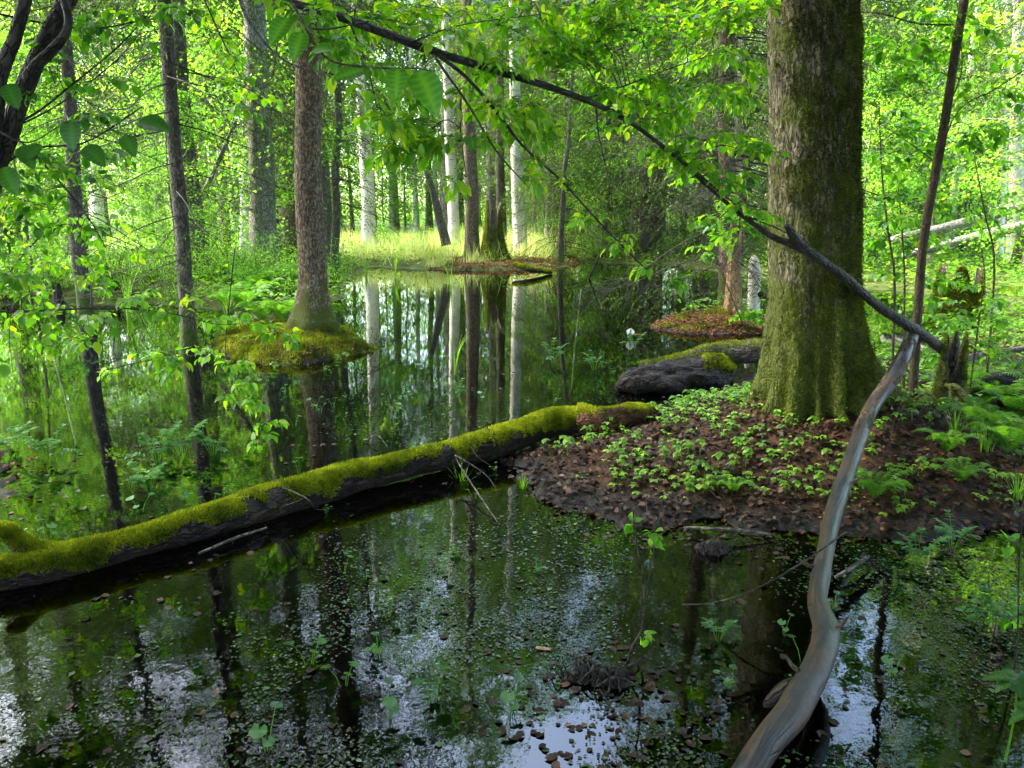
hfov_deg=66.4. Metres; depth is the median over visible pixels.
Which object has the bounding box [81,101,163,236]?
young tree
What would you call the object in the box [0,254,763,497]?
leaf litter
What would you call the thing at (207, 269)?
fern
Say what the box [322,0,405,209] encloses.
birch tree
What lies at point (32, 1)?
sky
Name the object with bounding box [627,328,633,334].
bog arum
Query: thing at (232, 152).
birch tree
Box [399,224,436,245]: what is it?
shrub
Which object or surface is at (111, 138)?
young tree
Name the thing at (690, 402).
woodland herb
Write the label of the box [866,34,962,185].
young tree
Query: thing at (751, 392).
woodland herb
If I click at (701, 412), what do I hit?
woodland herb
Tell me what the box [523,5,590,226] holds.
spruce tree
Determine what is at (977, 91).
tree
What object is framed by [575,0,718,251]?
spruce tree
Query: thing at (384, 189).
young tree
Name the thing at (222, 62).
leafy branch
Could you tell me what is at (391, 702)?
marsh marigold
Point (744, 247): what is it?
shrub
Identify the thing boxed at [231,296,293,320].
fern
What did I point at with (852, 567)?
stick
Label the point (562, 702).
sodden leaves
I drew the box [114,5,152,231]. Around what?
broadleaf tree
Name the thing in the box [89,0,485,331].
spruce tree
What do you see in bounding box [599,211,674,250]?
shrub
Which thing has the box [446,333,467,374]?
reed clump
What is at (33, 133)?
young tree
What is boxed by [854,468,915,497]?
fern
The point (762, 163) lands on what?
young tree
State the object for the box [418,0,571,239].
tree
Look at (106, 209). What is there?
broadleaf tree
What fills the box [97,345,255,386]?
leafy branch
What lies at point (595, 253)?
shrub
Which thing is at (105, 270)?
shrub
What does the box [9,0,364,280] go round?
deciduous tree
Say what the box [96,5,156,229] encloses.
birch tree
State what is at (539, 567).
marsh marigold
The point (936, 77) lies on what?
young tree
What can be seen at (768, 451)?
woodland herb
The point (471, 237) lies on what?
tree
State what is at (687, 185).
young tree
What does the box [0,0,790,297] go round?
overhanging hornbeam
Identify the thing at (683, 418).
woodland herb
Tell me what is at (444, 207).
broadleaf tree
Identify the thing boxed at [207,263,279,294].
shrub
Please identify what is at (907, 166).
young spruce
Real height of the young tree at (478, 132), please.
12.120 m
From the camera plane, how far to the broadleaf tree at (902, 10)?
40.96 m
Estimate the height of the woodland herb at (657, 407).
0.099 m
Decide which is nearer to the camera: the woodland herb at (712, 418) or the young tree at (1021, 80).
the woodland herb at (712, 418)
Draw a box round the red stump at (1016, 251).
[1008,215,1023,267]
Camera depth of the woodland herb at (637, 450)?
4.72 m
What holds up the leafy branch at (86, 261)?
attached to the overhanging hornbeam
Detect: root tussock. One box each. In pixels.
[547,654,655,710]
[690,535,742,556]
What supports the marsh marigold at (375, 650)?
on the water
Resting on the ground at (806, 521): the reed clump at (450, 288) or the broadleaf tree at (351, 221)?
the broadleaf tree at (351, 221)
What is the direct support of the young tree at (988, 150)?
on the ground at (806, 521)
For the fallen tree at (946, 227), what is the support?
on the ground at (806, 521)
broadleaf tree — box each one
[74,3,154,238]
[76,0,144,168]
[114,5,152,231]
[129,3,267,238]
[130,2,231,227]
[155,0,217,234]
[190,0,356,142]
[322,0,384,230]
[347,0,460,232]
[439,0,451,229]
[488,2,597,237]
[590,0,683,239]
[669,0,767,231]
[863,0,1001,214]
[863,0,1010,230]
[864,0,957,231]
[912,0,1001,25]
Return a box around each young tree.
[0,0,141,237]
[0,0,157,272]
[0,22,133,296]
[0,46,43,240]
[1,112,110,283]
[9,14,151,241]
[50,0,325,244]
[81,61,242,289]
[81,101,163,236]
[104,140,242,267]
[105,0,395,243]
[106,148,166,227]
[120,71,230,215]
[123,143,169,226]
[139,98,238,212]
[206,161,240,225]
[273,50,402,208]
[329,86,444,233]
[330,162,361,233]
[332,73,432,234]
[346,59,442,235]
[391,165,439,229]
[397,3,523,235]
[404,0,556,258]
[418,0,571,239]
[458,158,510,230]
[477,92,563,219]
[477,102,537,227]
[486,160,542,226]
[493,115,625,254]
[524,0,753,257]
[559,21,672,236]
[576,123,663,232]
[614,99,674,227]
[618,41,765,214]
[638,69,755,245]
[747,100,864,224]
[751,60,902,177]
[762,0,1011,206]
[861,12,989,237]
[861,64,954,259]
[862,0,1023,267]
[862,57,941,233]
[863,149,935,271]
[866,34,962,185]
[869,28,1009,214]
[872,114,965,229]
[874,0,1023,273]
[917,0,1023,260]
[926,49,1000,206]
[942,46,1023,248]
[945,14,1023,172]
[968,126,1009,236]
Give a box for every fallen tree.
[890,202,1023,244]
[901,221,1023,258]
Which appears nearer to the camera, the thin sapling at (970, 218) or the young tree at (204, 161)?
the thin sapling at (970, 218)
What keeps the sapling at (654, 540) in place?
on the ground at (806, 521)
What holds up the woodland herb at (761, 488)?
on the ground at (806, 521)
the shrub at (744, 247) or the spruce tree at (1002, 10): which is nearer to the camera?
the spruce tree at (1002, 10)
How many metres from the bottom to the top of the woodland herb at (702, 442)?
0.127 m
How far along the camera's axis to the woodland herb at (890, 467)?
4.42 m
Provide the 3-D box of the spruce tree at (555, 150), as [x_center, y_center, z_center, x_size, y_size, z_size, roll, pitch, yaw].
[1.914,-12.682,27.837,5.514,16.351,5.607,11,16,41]
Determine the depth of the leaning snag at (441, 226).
24.36 m
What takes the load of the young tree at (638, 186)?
on the ground at (806, 521)
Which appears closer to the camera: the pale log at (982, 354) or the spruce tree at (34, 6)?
the pale log at (982, 354)
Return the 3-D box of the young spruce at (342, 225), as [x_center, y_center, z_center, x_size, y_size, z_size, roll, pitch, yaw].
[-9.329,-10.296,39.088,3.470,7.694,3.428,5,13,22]
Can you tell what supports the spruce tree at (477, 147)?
on the ground at (806, 521)
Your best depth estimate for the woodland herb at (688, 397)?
5.60 m
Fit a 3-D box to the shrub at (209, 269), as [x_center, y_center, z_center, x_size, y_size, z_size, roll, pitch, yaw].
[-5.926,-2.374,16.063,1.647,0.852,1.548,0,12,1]
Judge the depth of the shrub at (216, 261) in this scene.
15.42 m
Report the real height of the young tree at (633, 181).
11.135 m
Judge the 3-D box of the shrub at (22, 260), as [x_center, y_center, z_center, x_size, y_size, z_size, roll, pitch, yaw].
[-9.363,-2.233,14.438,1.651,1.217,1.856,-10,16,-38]
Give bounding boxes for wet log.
[972,369,1023,386]
[991,390,1023,403]
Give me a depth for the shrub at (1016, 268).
15.62 m
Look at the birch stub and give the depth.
12.78 m
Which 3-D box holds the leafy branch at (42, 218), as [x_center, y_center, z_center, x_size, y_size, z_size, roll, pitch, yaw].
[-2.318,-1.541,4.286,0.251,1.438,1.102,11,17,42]
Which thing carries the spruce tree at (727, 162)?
on the ground at (806, 521)
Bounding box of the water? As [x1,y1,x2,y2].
[0,262,1023,767]
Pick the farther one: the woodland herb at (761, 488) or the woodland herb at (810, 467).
the woodland herb at (810, 467)
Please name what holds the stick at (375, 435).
on the water
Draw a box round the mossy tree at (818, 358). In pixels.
[744,0,924,426]
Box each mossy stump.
[477,199,510,260]
[924,262,987,318]
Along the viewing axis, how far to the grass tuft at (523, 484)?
4.65 m
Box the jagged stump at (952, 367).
[931,330,969,410]
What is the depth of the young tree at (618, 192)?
32.83 m
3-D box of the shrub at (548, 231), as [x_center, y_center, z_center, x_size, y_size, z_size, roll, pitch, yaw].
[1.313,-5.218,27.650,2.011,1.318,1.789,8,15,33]
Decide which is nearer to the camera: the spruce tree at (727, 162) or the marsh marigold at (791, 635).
the marsh marigold at (791, 635)
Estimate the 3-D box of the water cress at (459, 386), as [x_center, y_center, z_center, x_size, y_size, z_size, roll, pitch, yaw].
[-0.503,0.067,6.925,0.194,0.206,0.244,2,12,7]
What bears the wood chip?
on the water
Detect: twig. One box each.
[0,83,171,195]
[268,0,442,116]
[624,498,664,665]
[682,531,846,621]
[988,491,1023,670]
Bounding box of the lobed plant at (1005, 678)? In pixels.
[980,669,1023,762]
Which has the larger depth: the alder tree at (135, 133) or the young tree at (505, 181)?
the young tree at (505, 181)
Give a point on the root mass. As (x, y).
(957, 389)
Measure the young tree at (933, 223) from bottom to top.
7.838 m
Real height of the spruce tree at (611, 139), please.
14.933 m
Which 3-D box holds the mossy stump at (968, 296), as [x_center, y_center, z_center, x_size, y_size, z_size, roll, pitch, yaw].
[7.164,-1.320,12.444,1.563,1.206,1.436,0,12,0]
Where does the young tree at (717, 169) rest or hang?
on the ground at (806, 521)
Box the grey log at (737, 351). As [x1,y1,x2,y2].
[639,338,762,366]
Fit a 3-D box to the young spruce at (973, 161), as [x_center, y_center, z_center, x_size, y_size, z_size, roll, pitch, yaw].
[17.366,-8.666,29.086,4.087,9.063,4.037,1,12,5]
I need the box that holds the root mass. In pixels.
[897,373,978,412]
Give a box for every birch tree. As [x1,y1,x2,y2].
[35,1,139,247]
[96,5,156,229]
[122,0,249,252]
[200,2,239,235]
[209,8,242,230]
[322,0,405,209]
[346,0,460,238]
[348,0,433,233]
[368,0,454,231]
[379,0,540,247]
[403,21,454,119]
[454,0,565,254]
[926,1,1011,231]
[951,0,1010,257]
[1003,0,1023,262]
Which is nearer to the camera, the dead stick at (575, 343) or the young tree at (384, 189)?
the dead stick at (575, 343)
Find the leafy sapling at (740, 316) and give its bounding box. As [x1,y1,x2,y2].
[685,197,764,329]
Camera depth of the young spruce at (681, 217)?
24.29 m
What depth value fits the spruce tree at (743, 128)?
21.43 m
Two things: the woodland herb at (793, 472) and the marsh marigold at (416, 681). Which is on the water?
the marsh marigold at (416, 681)
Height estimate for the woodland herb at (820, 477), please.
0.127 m
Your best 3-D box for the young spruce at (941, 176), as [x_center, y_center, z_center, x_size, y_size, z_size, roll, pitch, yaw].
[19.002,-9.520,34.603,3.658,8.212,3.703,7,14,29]
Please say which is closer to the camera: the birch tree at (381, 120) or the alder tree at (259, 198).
the alder tree at (259, 198)
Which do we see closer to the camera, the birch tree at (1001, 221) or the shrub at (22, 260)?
the shrub at (22, 260)
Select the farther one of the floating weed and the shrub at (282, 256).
the shrub at (282, 256)
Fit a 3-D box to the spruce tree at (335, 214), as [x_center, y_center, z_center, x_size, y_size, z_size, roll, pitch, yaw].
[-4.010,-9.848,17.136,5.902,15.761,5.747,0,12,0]
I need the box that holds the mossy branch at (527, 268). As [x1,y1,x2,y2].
[512,261,553,273]
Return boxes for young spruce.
[228,85,277,236]
[327,148,358,233]
[498,0,634,268]
[504,31,576,237]
[505,158,544,231]
[548,12,662,258]
[614,52,697,250]
[647,28,767,265]
[745,123,768,258]
[862,7,941,253]
[864,95,910,239]
[904,88,970,231]
[910,103,981,242]
[914,35,1023,248]
[915,47,1008,258]
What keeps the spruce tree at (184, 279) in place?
on the ground at (806, 521)
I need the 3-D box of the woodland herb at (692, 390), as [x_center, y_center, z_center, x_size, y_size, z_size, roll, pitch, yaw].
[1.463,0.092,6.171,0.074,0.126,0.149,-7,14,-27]
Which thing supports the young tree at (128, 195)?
on the ground at (806, 521)
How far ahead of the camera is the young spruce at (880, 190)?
34.33 m
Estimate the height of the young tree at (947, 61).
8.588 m
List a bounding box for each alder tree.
[0,1,123,248]
[33,0,243,252]
[134,0,209,240]
[243,0,277,268]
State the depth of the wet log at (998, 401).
6.75 m
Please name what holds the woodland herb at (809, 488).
on the ground at (806, 521)
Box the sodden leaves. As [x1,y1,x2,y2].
[0,346,1023,767]
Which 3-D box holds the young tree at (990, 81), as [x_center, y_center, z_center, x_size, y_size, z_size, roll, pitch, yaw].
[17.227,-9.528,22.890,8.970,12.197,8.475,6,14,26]
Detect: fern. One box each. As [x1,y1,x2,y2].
[196,265,219,275]
[203,283,275,309]
[204,288,247,305]
[205,259,257,278]
[210,317,241,332]
[219,267,281,285]
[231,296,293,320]
[233,277,288,299]
[245,264,296,285]
[255,299,293,319]
[263,263,297,282]
[273,296,295,314]
[708,475,755,493]
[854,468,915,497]
[912,427,988,452]
[922,313,967,329]
[930,456,993,481]
[932,396,1022,429]
[953,412,1023,454]
[967,361,1023,385]
[967,375,1023,394]
[974,379,1023,408]
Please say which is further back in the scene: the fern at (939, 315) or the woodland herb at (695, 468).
the fern at (939, 315)
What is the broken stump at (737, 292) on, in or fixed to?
on the ground at (806, 521)
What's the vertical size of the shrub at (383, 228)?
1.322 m
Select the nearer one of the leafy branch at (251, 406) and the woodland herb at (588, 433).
the leafy branch at (251, 406)
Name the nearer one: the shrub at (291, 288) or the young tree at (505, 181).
the shrub at (291, 288)
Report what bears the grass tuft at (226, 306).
on the ground at (806, 521)
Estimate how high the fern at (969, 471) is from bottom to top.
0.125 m
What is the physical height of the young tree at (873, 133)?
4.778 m
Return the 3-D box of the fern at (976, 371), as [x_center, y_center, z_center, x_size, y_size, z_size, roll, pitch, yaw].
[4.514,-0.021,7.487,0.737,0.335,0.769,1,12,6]
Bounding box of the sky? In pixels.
[17,1,1010,204]
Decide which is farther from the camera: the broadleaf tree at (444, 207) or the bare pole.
the broadleaf tree at (444, 207)
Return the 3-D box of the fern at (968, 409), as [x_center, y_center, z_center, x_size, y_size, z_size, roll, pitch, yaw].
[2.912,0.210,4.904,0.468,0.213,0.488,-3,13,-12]
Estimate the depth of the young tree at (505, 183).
47.55 m
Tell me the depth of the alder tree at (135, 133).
24.66 m
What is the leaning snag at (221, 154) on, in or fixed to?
on the ground at (806, 521)
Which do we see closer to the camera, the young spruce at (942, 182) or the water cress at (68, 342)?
the water cress at (68, 342)
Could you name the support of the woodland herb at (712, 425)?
on the ground at (806, 521)
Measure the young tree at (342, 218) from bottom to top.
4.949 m
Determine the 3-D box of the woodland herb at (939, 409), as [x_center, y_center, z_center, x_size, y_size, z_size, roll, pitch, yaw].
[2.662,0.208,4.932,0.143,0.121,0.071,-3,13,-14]
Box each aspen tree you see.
[343,0,437,248]
[909,0,1012,249]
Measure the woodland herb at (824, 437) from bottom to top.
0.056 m
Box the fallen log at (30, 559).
[0,401,658,590]
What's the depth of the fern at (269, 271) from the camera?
13.84 m
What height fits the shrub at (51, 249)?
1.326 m
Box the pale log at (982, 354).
[967,345,1023,360]
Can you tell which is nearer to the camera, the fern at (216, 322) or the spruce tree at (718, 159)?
the fern at (216, 322)
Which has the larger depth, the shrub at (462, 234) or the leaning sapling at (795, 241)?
the shrub at (462, 234)
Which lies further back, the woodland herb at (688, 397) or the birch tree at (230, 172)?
the birch tree at (230, 172)
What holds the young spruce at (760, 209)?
on the ground at (806, 521)
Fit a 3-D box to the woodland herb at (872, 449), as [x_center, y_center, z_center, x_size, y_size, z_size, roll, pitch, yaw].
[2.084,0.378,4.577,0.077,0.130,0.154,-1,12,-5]
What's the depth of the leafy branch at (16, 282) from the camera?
3.81 m
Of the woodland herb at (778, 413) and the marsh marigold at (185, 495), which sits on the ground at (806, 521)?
the woodland herb at (778, 413)
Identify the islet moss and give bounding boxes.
[209,307,761,365]
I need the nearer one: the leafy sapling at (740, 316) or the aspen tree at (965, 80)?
the leafy sapling at (740, 316)
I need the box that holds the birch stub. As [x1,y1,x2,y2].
[747,255,768,310]
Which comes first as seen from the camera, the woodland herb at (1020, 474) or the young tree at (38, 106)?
the woodland herb at (1020, 474)
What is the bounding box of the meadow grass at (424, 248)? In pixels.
[329,222,576,267]
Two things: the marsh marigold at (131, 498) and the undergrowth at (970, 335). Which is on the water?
the marsh marigold at (131, 498)
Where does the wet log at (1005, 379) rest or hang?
on the water
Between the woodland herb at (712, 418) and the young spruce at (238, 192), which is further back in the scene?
the young spruce at (238, 192)
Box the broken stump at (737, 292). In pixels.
[723,219,742,312]
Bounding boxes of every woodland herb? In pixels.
[270,361,278,367]
[335,352,348,359]
[542,438,560,451]
[559,435,574,457]
[582,425,594,445]
[598,430,613,438]
[600,417,612,431]
[607,442,618,451]
[612,473,625,481]
[615,447,627,467]
[619,425,631,434]
[619,433,640,451]
[629,448,648,463]
[632,468,655,476]
[634,428,642,438]
[653,465,666,472]
[655,405,670,413]
[658,444,682,465]
[660,411,675,422]
[661,417,678,431]
[668,395,685,414]
[671,438,694,447]
[673,451,694,468]
[675,416,689,424]
[679,401,695,413]
[679,407,701,413]
[681,438,705,458]
[682,389,694,401]
[682,395,696,409]
[685,475,711,489]
[690,389,703,396]
[690,463,709,478]
[695,390,709,399]
[697,407,719,416]
[700,413,718,421]
[704,474,735,488]
[708,394,732,402]
[709,423,723,433]
[712,452,739,471]
[718,423,729,436]
[724,415,740,430]
[726,389,739,402]
[730,411,750,419]
[731,436,749,452]
[741,390,752,396]
[741,402,762,410]
[742,383,751,397]
[742,446,752,466]
[745,476,760,481]
[749,484,770,491]
[765,448,793,458]
[773,409,795,419]
[777,467,801,478]
[779,437,803,453]
[779,480,800,497]
[805,463,819,473]
[806,435,827,442]
[806,486,829,500]
[807,416,818,429]
[813,465,838,488]
[821,448,844,465]
[829,440,847,449]
[834,417,847,424]
[857,467,867,476]
[864,438,880,455]
[875,416,891,430]
[885,462,913,475]
[887,477,906,494]
[891,412,906,424]
[891,495,915,511]
[894,396,921,418]
[913,399,932,409]
[914,390,931,406]
[915,456,928,473]
[923,498,936,507]
[924,407,946,425]
[957,402,980,410]
[986,472,1015,482]
[1014,473,1023,480]
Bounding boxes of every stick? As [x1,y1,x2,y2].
[50,346,77,446]
[199,527,266,553]
[363,435,387,446]
[455,455,497,522]
[571,288,581,389]
[588,248,604,278]
[686,526,775,535]
[834,555,869,578]
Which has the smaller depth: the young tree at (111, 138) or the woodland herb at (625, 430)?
the woodland herb at (625, 430)
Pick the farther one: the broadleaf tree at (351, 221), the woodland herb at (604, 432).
the broadleaf tree at (351, 221)
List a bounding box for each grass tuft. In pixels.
[219,293,234,312]
[443,460,472,480]
[515,474,530,488]
[943,404,980,435]
[975,412,1011,452]
[1002,472,1023,499]
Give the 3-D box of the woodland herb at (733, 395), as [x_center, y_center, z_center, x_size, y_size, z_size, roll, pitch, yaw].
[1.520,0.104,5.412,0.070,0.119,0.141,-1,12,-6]
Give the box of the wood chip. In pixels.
[536,646,551,650]
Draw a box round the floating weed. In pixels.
[0,319,1023,767]
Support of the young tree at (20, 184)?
on the ground at (806, 521)
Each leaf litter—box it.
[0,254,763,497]
[498,379,1023,543]
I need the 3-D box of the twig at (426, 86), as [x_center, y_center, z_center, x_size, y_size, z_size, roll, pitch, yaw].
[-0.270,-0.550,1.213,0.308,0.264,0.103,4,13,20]
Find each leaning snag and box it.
[201,121,236,202]
[424,171,450,245]
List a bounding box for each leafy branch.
[0,193,170,292]
[0,241,303,382]
[0,253,161,360]
[10,1,157,233]
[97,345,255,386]
[185,0,283,128]
[194,249,288,451]
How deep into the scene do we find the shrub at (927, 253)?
22.48 m
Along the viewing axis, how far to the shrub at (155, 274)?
15.53 m
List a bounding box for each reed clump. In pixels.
[111,251,149,311]
[363,254,372,274]
[386,248,400,277]
[438,254,460,291]
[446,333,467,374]
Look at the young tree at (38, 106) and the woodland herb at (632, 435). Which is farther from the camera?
the young tree at (38, 106)
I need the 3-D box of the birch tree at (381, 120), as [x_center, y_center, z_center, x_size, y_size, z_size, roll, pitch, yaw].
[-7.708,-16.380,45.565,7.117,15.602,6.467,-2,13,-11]
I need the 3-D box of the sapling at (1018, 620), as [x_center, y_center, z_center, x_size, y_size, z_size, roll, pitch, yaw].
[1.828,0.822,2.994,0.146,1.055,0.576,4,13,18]
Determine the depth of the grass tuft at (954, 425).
4.82 m
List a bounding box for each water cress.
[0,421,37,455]
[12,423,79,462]
[57,332,91,355]
[125,424,179,462]
[127,459,166,491]
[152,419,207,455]
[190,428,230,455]
[443,378,465,397]
[541,338,567,362]
[582,350,606,369]
[619,332,646,347]
[701,603,740,640]
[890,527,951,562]
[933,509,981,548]
[959,584,1023,626]
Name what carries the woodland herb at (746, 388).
on the ground at (806, 521)
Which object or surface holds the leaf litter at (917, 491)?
on the ground at (806, 521)
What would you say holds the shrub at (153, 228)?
on the ground at (806, 521)
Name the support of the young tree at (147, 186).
on the ground at (806, 521)
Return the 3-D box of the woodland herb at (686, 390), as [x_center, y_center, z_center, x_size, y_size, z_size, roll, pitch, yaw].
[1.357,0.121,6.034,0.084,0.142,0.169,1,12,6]
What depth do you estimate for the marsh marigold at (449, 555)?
3.57 m
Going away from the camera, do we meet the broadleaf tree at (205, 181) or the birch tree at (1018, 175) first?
the birch tree at (1018, 175)
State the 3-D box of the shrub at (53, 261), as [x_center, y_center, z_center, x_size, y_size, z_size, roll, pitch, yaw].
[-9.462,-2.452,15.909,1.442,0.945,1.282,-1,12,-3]
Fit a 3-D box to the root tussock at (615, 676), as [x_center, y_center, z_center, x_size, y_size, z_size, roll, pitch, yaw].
[0.312,1.016,2.757,0.335,0.100,0.316,11,16,41]
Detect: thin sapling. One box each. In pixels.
[861,104,956,362]
[864,181,968,337]
[920,249,1023,394]
[934,110,1023,372]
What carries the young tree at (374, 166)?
on the ground at (806, 521)
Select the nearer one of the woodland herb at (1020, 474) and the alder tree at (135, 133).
the woodland herb at (1020, 474)
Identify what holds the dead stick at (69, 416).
on the water
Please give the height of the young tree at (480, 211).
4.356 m
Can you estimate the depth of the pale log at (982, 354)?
7.61 m
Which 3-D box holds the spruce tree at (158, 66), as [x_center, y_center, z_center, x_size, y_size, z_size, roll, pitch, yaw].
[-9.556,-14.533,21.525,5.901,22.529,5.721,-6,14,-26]
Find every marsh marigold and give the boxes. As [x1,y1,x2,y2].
[37,518,57,539]
[123,472,135,487]
[126,492,154,512]
[178,486,192,500]
[249,701,282,752]
[285,638,327,665]
[321,661,359,686]
[329,555,353,570]
[364,631,386,655]
[372,595,399,618]
[382,678,399,719]
[412,664,450,702]
[425,553,453,571]
[451,541,461,555]
[500,674,523,714]
[534,557,545,570]
[713,664,736,688]
[777,613,793,632]
[788,634,800,660]
[828,590,839,609]
[881,649,909,676]
[955,599,980,622]
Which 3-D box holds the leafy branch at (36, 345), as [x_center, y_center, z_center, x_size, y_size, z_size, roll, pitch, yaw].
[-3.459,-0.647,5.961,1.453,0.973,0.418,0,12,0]
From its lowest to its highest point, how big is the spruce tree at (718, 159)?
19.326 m
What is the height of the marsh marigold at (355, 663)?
0.140 m
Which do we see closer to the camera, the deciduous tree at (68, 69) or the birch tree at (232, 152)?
the deciduous tree at (68, 69)
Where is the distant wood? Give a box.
[7,0,1011,231]
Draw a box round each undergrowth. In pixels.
[0,226,1023,314]
[742,298,1023,407]
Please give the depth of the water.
3.44 m
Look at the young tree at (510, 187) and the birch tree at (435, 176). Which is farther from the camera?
the birch tree at (435, 176)
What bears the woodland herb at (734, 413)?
on the ground at (806, 521)
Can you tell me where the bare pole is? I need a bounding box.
[732,324,919,767]
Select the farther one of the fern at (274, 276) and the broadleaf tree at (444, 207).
the broadleaf tree at (444, 207)
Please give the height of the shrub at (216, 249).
1.815 m
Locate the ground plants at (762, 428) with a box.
[576,383,1023,516]
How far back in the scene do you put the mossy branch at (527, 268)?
20.65 m
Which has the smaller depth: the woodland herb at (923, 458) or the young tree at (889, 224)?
the woodland herb at (923, 458)
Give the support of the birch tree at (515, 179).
on the ground at (806, 521)
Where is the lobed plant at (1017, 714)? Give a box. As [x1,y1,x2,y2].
[1008,700,1023,725]
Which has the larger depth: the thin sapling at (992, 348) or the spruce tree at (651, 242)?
the spruce tree at (651, 242)
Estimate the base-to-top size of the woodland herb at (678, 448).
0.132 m
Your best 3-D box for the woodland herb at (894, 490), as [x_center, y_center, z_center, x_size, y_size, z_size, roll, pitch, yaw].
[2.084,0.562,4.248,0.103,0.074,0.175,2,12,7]
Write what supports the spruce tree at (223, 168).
on the ground at (806, 521)
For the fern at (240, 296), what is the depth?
12.72 m
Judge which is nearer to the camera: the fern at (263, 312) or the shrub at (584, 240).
the fern at (263, 312)
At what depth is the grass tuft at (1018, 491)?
4.26 m
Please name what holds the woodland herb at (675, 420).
on the ground at (806, 521)
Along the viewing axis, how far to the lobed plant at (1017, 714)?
2.16 m
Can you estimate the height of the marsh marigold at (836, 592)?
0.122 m
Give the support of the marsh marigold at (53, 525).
on the water
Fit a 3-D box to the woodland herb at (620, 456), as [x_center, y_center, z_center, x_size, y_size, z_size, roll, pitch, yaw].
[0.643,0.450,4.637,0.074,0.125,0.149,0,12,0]
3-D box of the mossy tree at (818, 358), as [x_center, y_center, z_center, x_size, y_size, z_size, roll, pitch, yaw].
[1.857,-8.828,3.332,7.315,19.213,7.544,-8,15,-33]
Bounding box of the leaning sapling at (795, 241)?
[688,173,942,353]
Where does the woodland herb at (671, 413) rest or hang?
on the ground at (806, 521)
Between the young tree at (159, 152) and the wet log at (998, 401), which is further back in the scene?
the young tree at (159, 152)
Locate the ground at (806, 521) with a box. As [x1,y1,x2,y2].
[0,205,1023,707]
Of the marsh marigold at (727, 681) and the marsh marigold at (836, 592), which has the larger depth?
the marsh marigold at (836, 592)
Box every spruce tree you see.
[0,0,109,246]
[0,0,129,251]
[0,0,158,255]
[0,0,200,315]
[0,0,311,346]
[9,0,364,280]
[20,60,125,220]
[73,0,279,257]
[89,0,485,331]
[105,0,382,263]
[131,0,241,250]
[187,0,354,260]
[215,0,466,279]
[242,0,404,262]
[339,56,386,177]
[381,16,464,230]
[404,1,486,231]
[424,6,508,231]
[431,0,539,211]
[432,3,540,208]
[478,0,623,241]
[479,0,604,240]
[505,0,638,240]
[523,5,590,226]
[542,0,767,267]
[559,0,666,241]
[565,0,962,331]
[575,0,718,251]
[610,0,768,248]
[622,3,768,208]
[628,0,870,262]
[675,16,767,235]
[709,0,930,148]
[736,0,971,219]
[895,0,1023,88]
[909,0,1012,195]
[925,0,1022,117]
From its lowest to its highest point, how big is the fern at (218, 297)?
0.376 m
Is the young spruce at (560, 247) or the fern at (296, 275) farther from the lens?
the young spruce at (560, 247)
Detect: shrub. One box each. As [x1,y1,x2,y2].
[0,233,59,284]
[0,239,66,300]
[0,244,73,288]
[11,244,70,283]
[23,226,70,262]
[47,226,152,291]
[66,254,136,285]
[108,247,168,283]
[120,241,176,285]
[126,198,278,267]
[134,209,173,240]
[136,234,229,280]
[142,275,207,302]
[191,228,272,284]
[192,247,252,282]
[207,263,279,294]
[208,248,297,282]
[212,234,296,285]
[233,224,328,283]
[251,258,331,299]
[279,234,372,288]
[355,222,404,245]
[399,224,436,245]
[437,223,482,244]
[527,221,579,250]
[568,230,597,249]
[573,230,638,260]
[575,211,618,246]
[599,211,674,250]
[657,226,714,257]
[703,235,759,259]
[879,224,974,262]
[1001,247,1023,282]
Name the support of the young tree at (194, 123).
on the ground at (806, 521)
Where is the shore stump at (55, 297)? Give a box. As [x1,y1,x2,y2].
[52,282,64,304]
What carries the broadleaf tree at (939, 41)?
on the ground at (806, 521)
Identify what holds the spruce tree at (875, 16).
on the ground at (806, 521)
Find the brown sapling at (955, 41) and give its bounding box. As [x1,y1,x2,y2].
[768,0,1023,401]
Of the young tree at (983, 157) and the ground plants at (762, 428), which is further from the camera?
the young tree at (983, 157)
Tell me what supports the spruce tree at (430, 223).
on the ground at (806, 521)
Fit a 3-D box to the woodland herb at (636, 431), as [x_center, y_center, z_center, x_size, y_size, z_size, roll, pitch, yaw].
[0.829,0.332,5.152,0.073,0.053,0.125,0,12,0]
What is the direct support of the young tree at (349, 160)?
on the ground at (806, 521)
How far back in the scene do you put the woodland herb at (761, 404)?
5.18 m
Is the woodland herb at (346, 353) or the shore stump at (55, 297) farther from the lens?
the shore stump at (55, 297)
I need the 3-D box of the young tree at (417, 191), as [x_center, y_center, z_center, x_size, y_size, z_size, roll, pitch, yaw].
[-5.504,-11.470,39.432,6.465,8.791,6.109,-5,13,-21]
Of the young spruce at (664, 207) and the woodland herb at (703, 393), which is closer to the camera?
the woodland herb at (703, 393)
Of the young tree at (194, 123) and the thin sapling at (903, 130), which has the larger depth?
the young tree at (194, 123)
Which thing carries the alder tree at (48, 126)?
on the ground at (806, 521)
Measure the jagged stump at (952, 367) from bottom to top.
0.739 m
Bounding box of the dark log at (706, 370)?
[614,352,736,392]
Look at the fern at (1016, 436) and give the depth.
4.66 m

